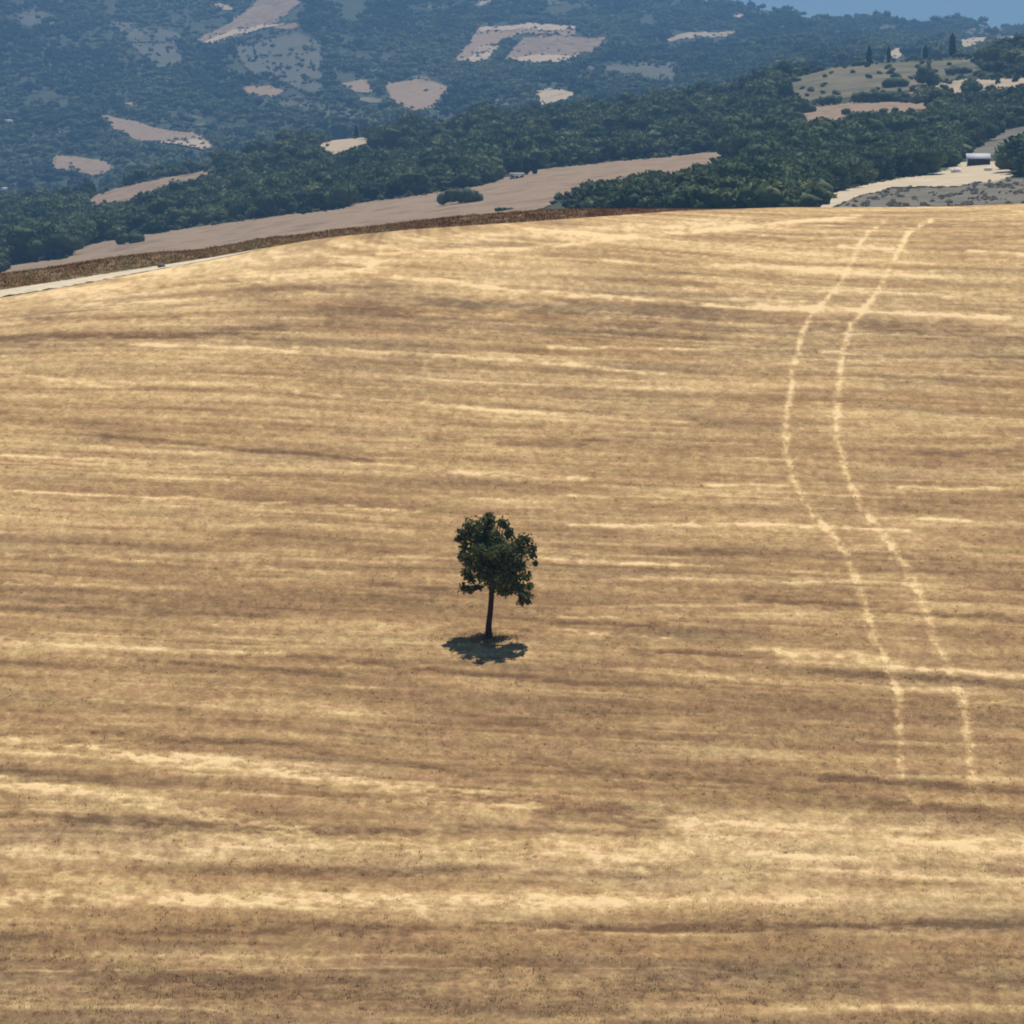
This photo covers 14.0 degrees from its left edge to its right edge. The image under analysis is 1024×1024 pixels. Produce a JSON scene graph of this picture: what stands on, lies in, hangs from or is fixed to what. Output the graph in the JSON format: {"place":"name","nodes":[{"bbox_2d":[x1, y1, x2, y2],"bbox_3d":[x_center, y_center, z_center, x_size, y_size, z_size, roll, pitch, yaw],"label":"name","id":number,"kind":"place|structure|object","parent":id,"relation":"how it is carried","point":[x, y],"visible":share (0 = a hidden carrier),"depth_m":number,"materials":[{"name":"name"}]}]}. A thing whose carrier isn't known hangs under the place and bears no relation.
{"place":"outdoors","nodes":[
{"label":"outdoors","id":0,"kind":"place"},
{"bbox_2d":[52,155,113,176],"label":"harvested field","id":1,"kind":"structure","parent":0,"point":[90,166],"depth_m":2726.77,"materials":[{"name":"soil"}]},
{"bbox_2d":[0,249,258,296],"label":"path","id":2,"kind":"structure","parent":0,"point":[36,287],"depth_m":247.95,"materials":[{"name":"beige soil"}]},
{"bbox_2d":[90,170,211,204],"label":"harvested field","id":3,"kind":"structure","parent":0,"point":[121,194],"depth_m":1638.61,"materials":[{"name":"soil"}]},
{"bbox_2d":[102,115,208,147],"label":"fallow field","id":4,"kind":"structure","parent":0,"point":[136,130],"depth_m":2892.92,"materials":[{"name":"soil"}]},
{"bbox_2d":[197,0,300,41],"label":"harvested field","id":5,"kind":"structure","parent":0,"point":[263,12],"depth_m":3875.98,"materials":[{"name":"soil"}]},
{"bbox_2d":[242,85,283,96],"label":"fallow field","id":6,"kind":"structure","parent":0,"point":[263,90],"depth_m":3124.76,"materials":[{"name":"soil"}]},
{"bbox_2d":[343,79,371,93],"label":"harvested field","id":7,"kind":"structure","parent":0,"point":[359,86],"depth_m":3086.17,"materials":[{"name":"beige plant"}]},
{"bbox_2d":[1,152,728,272],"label":"harvested field","id":8,"kind":"structure","parent":0,"point":[531,190],"depth_m":1086.64,"materials":[{"name":"soil"}]},
{"bbox_2d":[115,231,144,244],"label":"bush","id":9,"kind":"object","parent":8,"relation":"on","point":[131,238],"visible":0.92,"depth_m":1122.67,"materials":[{"name":"green plant"}]},
{"bbox_2d":[436,187,483,204],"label":"thicket","id":10,"kind":"object","parent":8,"relation":"on","point":[466,195],"visible":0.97,"depth_m":1038.44,"materials":[{"name":"green plant"}]},
{"bbox_2d":[386,79,446,110],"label":"harvested field","id":11,"kind":"structure","parent":0,"point":[413,93],"depth_m":2961.79,"materials":[{"name":"beige plant"}]},
{"bbox_2d":[0,204,1023,1023],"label":"field","id":12,"kind":"structure","parent":0,"point":[840,286],"depth_m":172.72,"materials":[{"name":"beige plant"}]},
{"bbox_2d":[436,628,544,647],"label":"dry grass","id":13,"kind":"structure","parent":12,"relation":"on","point":[495,637],"depth_m":170.83,"materials":[{"name":"plant"}]},
{"bbox_2d":[454,512,538,638],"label":"lone tree","id":14,"kind":"object","parent":12,"relation":"on","point":[499,564],"visible":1,"depth_m":170.55,"materials":[{"name":"green plant"}]},
{"bbox_2d":[0,0,1023,268],"bbox_3d":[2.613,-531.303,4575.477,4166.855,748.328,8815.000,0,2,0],"label":"terrain","id":15,"kind":"structure","parent":0,"point":[350,8],"depth_m":3364.09,"materials":[{"name":"green plant"}]},
{"bbox_2d":[14,10,56,25],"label":"scrubland","id":16,"kind":"structure","parent":15,"relation":"on","point":[29,19],"depth_m":3941.06,"materials":[{"name":"plant"}]},
{"bbox_2d":[5,219,67,257],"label":"woodland tree","id":17,"kind":"object","parent":15,"relation":"on","point":[17,237],"visible":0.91,"depth_m":1121.64,"materials":[{"name":"green plant"}]},
{"bbox_2d":[24,231,64,261],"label":"woodland tree","id":18,"kind":"object","parent":15,"relation":"on","point":[35,249],"visible":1,"depth_m":1117.32,"materials":[{"name":"green plant"}]},
{"bbox_2d":[44,231,83,257],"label":"woodland tree","id":19,"kind":"object","parent":15,"relation":"on","point":[65,241],"visible":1,"depth_m":1117.05,"materials":[{"name":"green plant"}]},
{"bbox_2d":[61,220,97,244],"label":"woodland tree","id":20,"kind":"object","parent":15,"relation":"on","point":[89,228],"visible":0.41,"depth_m":1198.04,"materials":[{"name":"green plant"}]},
{"bbox_2d":[81,210,115,243],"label":"woodland tree","id":21,"kind":"object","parent":15,"relation":"on","point":[100,222],"visible":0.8,"depth_m":1208.65,"materials":[{"name":"green plant"}]},
{"bbox_2d":[111,25,180,42],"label":"scrubland","id":22,"kind":"structure","parent":15,"relation":"on","point":[161,35],"depth_m":3765.51,"materials":[{"name":"green plant"}]},
{"bbox_2d":[131,42,182,67],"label":"scrubland","id":23,"kind":"structure","parent":15,"relation":"on","point":[165,57],"depth_m":3584.74,"materials":[{"name":"green plant"}]},
{"bbox_2d":[143,192,193,215],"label":"woodland tree","id":24,"kind":"object","parent":15,"relation":"on","point":[158,204],"visible":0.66,"depth_m":1230.43,"materials":[{"name":"green plant"}]},
{"bbox_2d":[166,108,206,125],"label":"scrubland","id":25,"kind":"structure","parent":15,"relation":"on","point":[199,121],"depth_m":2949.93,"materials":[{"name":"plant"}]},
{"bbox_2d":[161,139,212,148],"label":"pasture","id":26,"kind":"structure","parent":15,"relation":"on","point":[196,142],"depth_m":2715.89,"materials":[{"name":"beige soil"}]},
{"bbox_2d":[186,182,216,196],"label":"woodland tree","id":27,"kind":"object","parent":15,"relation":"on","point":[209,188],"visible":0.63,"depth_m":1355.09,"materials":[{"name":"green plant"}]},
{"bbox_2d":[227,196,251,220],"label":"woodland tree","id":28,"kind":"object","parent":15,"relation":"on","point":[238,206],"visible":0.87,"depth_m":1182.28,"materials":[{"name":"green plant"}]},
{"bbox_2d":[227,171,261,188],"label":"woodland tree","id":29,"kind":"object","parent":15,"relation":"on","point":[239,179],"visible":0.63,"depth_m":1368.30,"materials":[{"name":"green plant"}]},
{"bbox_2d":[204,22,287,42],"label":"pasture","id":30,"kind":"structure","parent":15,"relation":"on","point":[231,33],"depth_m":3764.61,"materials":[{"name":"beige plant"}]},
{"bbox_2d":[247,170,299,192],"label":"woodland tree","id":31,"kind":"object","parent":15,"relation":"on","point":[280,181],"visible":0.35,"depth_m":1238.23,"materials":[{"name":"green plant"}]},
{"bbox_2d":[256,188,298,215],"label":"woodland tree","id":32,"kind":"object","parent":15,"relation":"on","point":[266,202],"visible":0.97,"depth_m":1151.70,"materials":[{"name":"green plant"}]},
{"bbox_2d":[236,32,322,96],"bbox_3d":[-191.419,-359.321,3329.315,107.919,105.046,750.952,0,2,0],"label":"scrubland","id":33,"kind":"structure","parent":15,"relation":"on","point":[296,41],"depth_m":3433.94,"materials":[{"name":"green plant"}]},
{"bbox_2d":[298,101,365,121],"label":"scrubland","id":34,"kind":"structure","parent":15,"relation":"on","point":[305,108],"depth_m":2829.88,"materials":[{"name":"plant"}]},
{"bbox_2d":[327,182,358,206],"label":"woodland tree","id":35,"kind":"object","parent":15,"relation":"on","point":[343,193],"visible":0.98,"depth_m":1130.57,"materials":[{"name":"green plant"}]},
{"bbox_2d":[320,137,366,153],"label":"pasture","id":36,"kind":"structure","parent":15,"relation":"on","point":[335,146],"depth_m":1655.08,"materials":[{"name":"beige soil"}]},
{"bbox_2d":[0,207,724,289],"bbox_3d":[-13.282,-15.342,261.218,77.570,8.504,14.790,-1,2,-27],"label":"dry weeds","id":37,"kind":"object","parent":15,"relation":"on","point":[387,227],"visible":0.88,"depth_m":262.57,"materials":[{"name":"brown plant"}]},
{"bbox_2d":[364,125,390,148],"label":"woodland tree","id":38,"kind":"object","parent":15,"relation":"on","point":[375,139],"visible":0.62,"depth_m":1559.26,"materials":[{"name":"green plant"}]},
{"bbox_2d":[383,123,416,148],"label":"woodland tree","id":39,"kind":"object","parent":15,"relation":"on","point":[394,134],"visible":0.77,"depth_m":1545.05,"materials":[{"name":"green plant"}]},
{"bbox_2d":[415,146,447,168],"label":"woodland tree","id":40,"kind":"object","parent":15,"relation":"on","point":[428,156],"visible":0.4,"depth_m":1252.62,"materials":[{"name":"green plant"}]},
{"bbox_2d":[426,163,451,176],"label":"woodland tree","id":41,"kind":"object","parent":15,"relation":"on","point":[436,170],"visible":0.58,"depth_m":1198.15,"materials":[{"name":"green plant"}]},
{"bbox_2d":[439,150,473,166],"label":"woodland tree","id":42,"kind":"object","parent":15,"relation":"on","point":[451,158],"visible":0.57,"depth_m":1223.36,"materials":[{"name":"green plant"}]},
{"bbox_2d":[465,101,500,115],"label":"woodland tree","id":43,"kind":"object","parent":15,"relation":"on","point":[490,106],"visible":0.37,"depth_m":1659.96,"materials":[{"name":"green plant"}]},
{"bbox_2d":[466,160,500,183],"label":"woodland tree","id":44,"kind":"object","parent":15,"relation":"on","point":[487,168],"visible":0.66,"depth_m":1173.83,"materials":[{"name":"green plant"}]},
{"bbox_2d":[462,108,515,129],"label":"woodland tree","id":45,"kind":"object","parent":15,"relation":"on","point":[482,119],"visible":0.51,"depth_m":1568.20,"materials":[{"name":"green plant"}]},
{"bbox_2d":[488,124,524,140],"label":"woodland tree","id":46,"kind":"object","parent":15,"relation":"on","point":[508,132],"visible":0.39,"depth_m":1416.91,"materials":[{"name":"green plant"}]},
{"bbox_2d":[0,0,1023,194],"bbox_3d":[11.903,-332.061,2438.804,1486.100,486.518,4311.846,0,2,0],"label":"woodland","id":47,"kind":"object","parent":15,"relation":"on","point":[746,47],"visible":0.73,"depth_m":3273.58,"materials":[{"name":"green plant"}]},
{"bbox_2d":[0,33,1023,272],"bbox_3d":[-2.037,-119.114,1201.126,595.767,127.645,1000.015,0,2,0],"label":"woodland","id":48,"kind":"object","parent":15,"relation":"on","point":[708,106],"visible":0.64,"depth_m":1270.13,"materials":[{"name":"green plant"}]},
{"bbox_2d":[511,127,569,151],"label":"woodland tree","id":49,"kind":"object","parent":15,"relation":"on","point":[545,139],"visible":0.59,"depth_m":1280.62,"materials":[{"name":"green plant"}]},
{"bbox_2d":[603,109,635,134],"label":"woodland tree","id":50,"kind":"object","parent":15,"relation":"on","point":[611,123],"visible":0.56,"depth_m":1418.76,"materials":[{"name":"green plant"}]},
{"bbox_2d":[615,132,648,158],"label":"woodland tree","id":51,"kind":"object","parent":15,"relation":"on","point":[627,143],"visible":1,"depth_m":1267.83,"materials":[{"name":"green plant"}]},
{"bbox_2d":[620,113,661,131],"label":"woodland tree","id":52,"kind":"object","parent":15,"relation":"on","point":[641,122],"visible":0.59,"depth_m":1386.57,"materials":[{"name":"green plant"}]},
{"bbox_2d":[639,101,672,117],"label":"woodland tree","id":53,"kind":"object","parent":15,"relation":"on","point":[657,109],"visible":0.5,"depth_m":1459.35,"materials":[{"name":"green plant"}]},
{"bbox_2d":[646,120,679,131],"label":"woodland tree","id":54,"kind":"object","parent":15,"relation":"on","point":[657,125],"visible":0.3,"depth_m":1330.32,"materials":[{"name":"green plant"}]},
{"bbox_2d":[695,157,754,177],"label":"woodland tree","id":55,"kind":"object","parent":15,"relation":"on","point":[740,169],"visible":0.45,"depth_m":820.98,"materials":[{"name":"green plant"}]},
{"bbox_2d":[714,128,745,156],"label":"woodland tree","id":56,"kind":"object","parent":15,"relation":"on","point":[721,146],"visible":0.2,"depth_m":1167.66,"materials":[{"name":"green plant"}]},
{"bbox_2d":[717,120,744,155],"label":"woodland tree","id":57,"kind":"object","parent":15,"relation":"on","point":[726,126],"visible":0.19,"depth_m":1182.23,"materials":[{"name":"green plant"}]},
{"bbox_2d":[720,109,755,126],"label":"woodland tree","id":58,"kind":"object","parent":15,"relation":"on","point":[743,117],"visible":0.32,"depth_m":1270.15,"materials":[{"name":"green plant"}]},
{"bbox_2d":[727,129,763,154],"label":"woodland tree","id":59,"kind":"object","parent":15,"relation":"on","point":[739,142],"visible":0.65,"depth_m":1145.47,"materials":[{"name":"green plant"}]},
{"bbox_2d":[744,149,773,164],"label":"woodland tree","id":60,"kind":"object","parent":15,"relation":"on","point":[758,156],"visible":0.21,"depth_m":941.49,"materials":[{"name":"green plant"}]},
{"bbox_2d":[746,136,790,156],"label":"woodland tree","id":61,"kind":"object","parent":15,"relation":"on","point":[773,146],"visible":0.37,"depth_m":1003.39,"materials":[{"name":"green plant"}]},
{"bbox_2d":[745,110,796,130],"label":"woodland tree","id":62,"kind":"object","parent":15,"relation":"on","point":[760,120],"visible":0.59,"depth_m":1167.89,"materials":[{"name":"green plant"}]},
{"bbox_2d":[756,157,802,176],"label":"woodland tree","id":63,"kind":"object","parent":15,"relation":"on","point":[784,164],"visible":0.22,"depth_m":849.17,"materials":[{"name":"green plant"}]},
{"bbox_2d":[778,121,833,139],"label":"woodland tree","id":64,"kind":"object","parent":15,"relation":"on","point":[822,130],"visible":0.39,"depth_m":1084.50,"materials":[{"name":"green plant"}]},
{"bbox_2d":[788,124,834,139],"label":"woodland tree","id":65,"kind":"object","parent":15,"relation":"on","point":[803,133],"visible":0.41,"depth_m":1081.74,"materials":[{"name":"green plant"}]},
{"bbox_2d":[808,116,856,136],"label":"woodland tree","id":66,"kind":"object","parent":15,"relation":"on","point":[826,122],"visible":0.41,"depth_m":1090.67,"materials":[{"name":"green plant"}]},
{"bbox_2d":[817,129,856,145],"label":"woodland tree","id":67,"kind":"object","parent":15,"relation":"on","point":[845,136],"visible":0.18,"depth_m":1019.43,"materials":[{"name":"green plant"}]},
{"bbox_2d":[824,161,850,191],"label":"woodland tree","id":68,"kind":"object","parent":15,"relation":"on","point":[839,170],"visible":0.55,"depth_m":882.33,"materials":[{"name":"green plant"}]},
{"bbox_2d":[812,152,866,183],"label":"woodland tree","id":69,"kind":"object","parent":15,"relation":"on","point":[857,166],"visible":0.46,"depth_m":899.76,"materials":[{"name":"green plant"}]},
{"bbox_2d":[835,114,870,132],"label":"woodland tree","id":70,"kind":"object","parent":15,"relation":"on","point":[852,125],"visible":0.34,"depth_m":1110.48,"materials":[{"name":"green plant"}]},
{"bbox_2d":[851,111,885,131],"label":"woodland tree","id":71,"kind":"object","parent":15,"relation":"on","point":[875,123],"visible":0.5,"depth_m":1114.65,"materials":[{"name":"green plant"}]},
{"bbox_2d":[853,131,894,146],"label":"woodland tree","id":72,"kind":"object","parent":15,"relation":"on","point":[869,138],"visible":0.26,"depth_m":1012.16,"materials":[{"name":"green plant"}]},
{"bbox_2d":[851,90,910,101],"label":"hedge","id":73,"kind":"object","parent":15,"relation":"on","point":[860,96],"visible":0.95,"depth_m":1435.92,"materials":[{"name":"green plant"}]},
{"bbox_2d":[884,144,914,175],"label":"woodland tree","id":74,"kind":"object","parent":15,"relation":"on","point":[901,156],"visible":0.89,"depth_m":966.94,"materials":[{"name":"green plant"}]},
{"bbox_2d":[880,111,921,133],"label":"woodland tree","id":75,"kind":"object","parent":15,"relation":"on","point":[901,121],"visible":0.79,"depth_m":1146.72,"materials":[{"name":"green plant"}]},
{"bbox_2d":[904,145,946,175],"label":"woodland tree","id":76,"kind":"object","parent":15,"relation":"on","point":[923,157],"visible":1,"depth_m":961.66,"materials":[{"name":"green plant"}]},
{"bbox_2d":[928,141,963,166],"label":"woodland tree","id":77,"kind":"object","parent":15,"relation":"on","point":[953,155],"visible":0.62,"depth_m":1008.22,"materials":[{"name":"green plant"}]},
{"bbox_2d":[939,129,975,152],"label":"woodland tree","id":78,"kind":"object","parent":15,"relation":"on","point":[967,140],"visible":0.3,"depth_m":1060.27,"materials":[{"name":"green plant"}]},
{"bbox_2d":[948,109,978,122],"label":"woodland tree","id":79,"kind":"object","parent":15,"relation":"on","point":[958,116],"visible":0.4,"depth_m":1177.33,"materials":[{"name":"green plant"}]},
{"bbox_2d":[959,78,983,92],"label":"round tree","id":80,"kind":"object","parent":15,"relation":"on","point":[970,84],"visible":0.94,"depth_m":1443.65,"materials":[{"name":"green plant"}]},
{"bbox_2d":[962,114,999,140],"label":"woodland tree","id":81,"kind":"object","parent":15,"relation":"on","point":[991,130],"visible":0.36,"depth_m":1139.32,"materials":[{"name":"green plant"}]},
{"bbox_2d":[980,43,1009,61],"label":"woodland tree","id":82,"kind":"object","parent":15,"relation":"on","point":[989,54],"visible":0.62,"depth_m":1584.84,"materials":[{"name":"green plant"}]},
{"bbox_2d":[992,135,1023,171],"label":"round tree","id":83,"kind":"object","parent":15,"relation":"on","point":[1001,159],"visible":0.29,"depth_m":946.93,"materials":[{"name":"green plant"}]},
{"bbox_2d":[457,24,575,60],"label":"harvested field","id":84,"kind":"structure","parent":0,"point":[483,38],"depth_m":3672.00,"materials":[{"name":"beige plant"}]},
{"bbox_2d":[479,23,574,31],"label":"pasture","id":85,"kind":"structure","parent":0,"point":[550,27],"depth_m":3759.55,"materials":[{"name":"beige plant"}]},
{"bbox_2d":[512,53,580,62],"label":"pasture","id":86,"kind":"structure","parent":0,"point":[540,58],"depth_m":3344.13,"materials":[{"name":"beige plant"}]},
{"bbox_2d":[536,88,572,104],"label":"pasture","id":87,"kind":"structure","parent":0,"point":[548,95],"depth_m":2805.17,"materials":[{"name":"beige plant"}]},
{"bbox_2d":[505,35,604,58],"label":"harvested field","id":88,"kind":"structure","parent":0,"point":[568,45],"depth_m":3557.68,"materials":[{"name":"soil"}]},
{"bbox_2d":[586,61,677,83],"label":"scrubland","id":89,"kind":"structure","parent":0,"point":[651,71],"depth_m":3115.63,"materials":[{"name":"beige soil"}]},
{"bbox_2d":[667,31,734,41],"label":"pasture","id":90,"kind":"structure","parent":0,"point":[689,35],"depth_m":3852.34,"materials":[{"name":"beige plant"}]},
{"bbox_2d":[705,0,1023,29],"label":"sky","id":91,"kind":"structure","parent":0,"point":[999,12],"materials":[{"name":"blue"}]},
{"bbox_2d":[804,102,925,120],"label":"harvested field","id":92,"kind":"structure","parent":0,"point":[830,111],"depth_m":1401.98,"materials":[{"name":"soil"}]},
{"bbox_2d":[792,59,983,101],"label":"olive grove ground","id":93,"kind":"structure","parent":0,"point":[844,82],"depth_m":1590.69,"materials":[{"name":"soil"}]},
{"bbox_2d":[882,77,909,87],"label":"hedge","id":94,"kind":"object","parent":93,"relation":"on","point":[893,82],"visible":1,"depth_m":1509.91,"materials":[{"name":"green plant"}]},
{"bbox_2d":[913,65,941,83],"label":"round tree","id":95,"kind":"object","parent":93,"relation":"on","point":[925,74],"visible":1,"depth_m":1510.13,"materials":[{"name":"green plant"}]},
{"bbox_2d":[945,65,972,74],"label":"bush","id":96,"kind":"object","parent":93,"relation":"on","point":[952,70],"visible":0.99,"depth_m":1570.03,"materials":[{"name":"green plant"}]},
{"bbox_2d":[821,161,1011,206],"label":"dirt yard","id":97,"kind":"structure","parent":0,"point":[967,175],"depth_m":925.17,"materials":[{"name":"beige soil"}]},
{"bbox_2d":[966,153,990,165],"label":"shed","id":98,"kind":"structure","parent":97,"relation":"on","point":[974,159],"depth_m":1006.74,"materials":[{"name":"metal"}]},
{"bbox_2d":[840,178,1023,206],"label":"fallow field","id":99,"kind":"structure","parent":0,"point":[923,195],"depth_m":819.75,"materials":[{"name":"grey soil"}]},
{"bbox_2d":[833,177,1023,206],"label":"scrub","id":100,"kind":"object","parent":99,"relation":"on","point":[893,202],"visible":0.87,"depth_m":819.69,"materials":[{"name":"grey plant"}]},
{"bbox_2d":[932,78,1023,92],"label":"pasture","id":101,"kind":"structure","parent":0,"point":[956,85],"depth_m":1489.51,"materials":[{"name":"beige plant"}]},
{"bbox_2d":[962,126,1023,157],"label":"fallow field","id":102,"kind":"structure","parent":0,"point":[988,146],"depth_m":1132.58,"materials":[{"name":"beige soil"}]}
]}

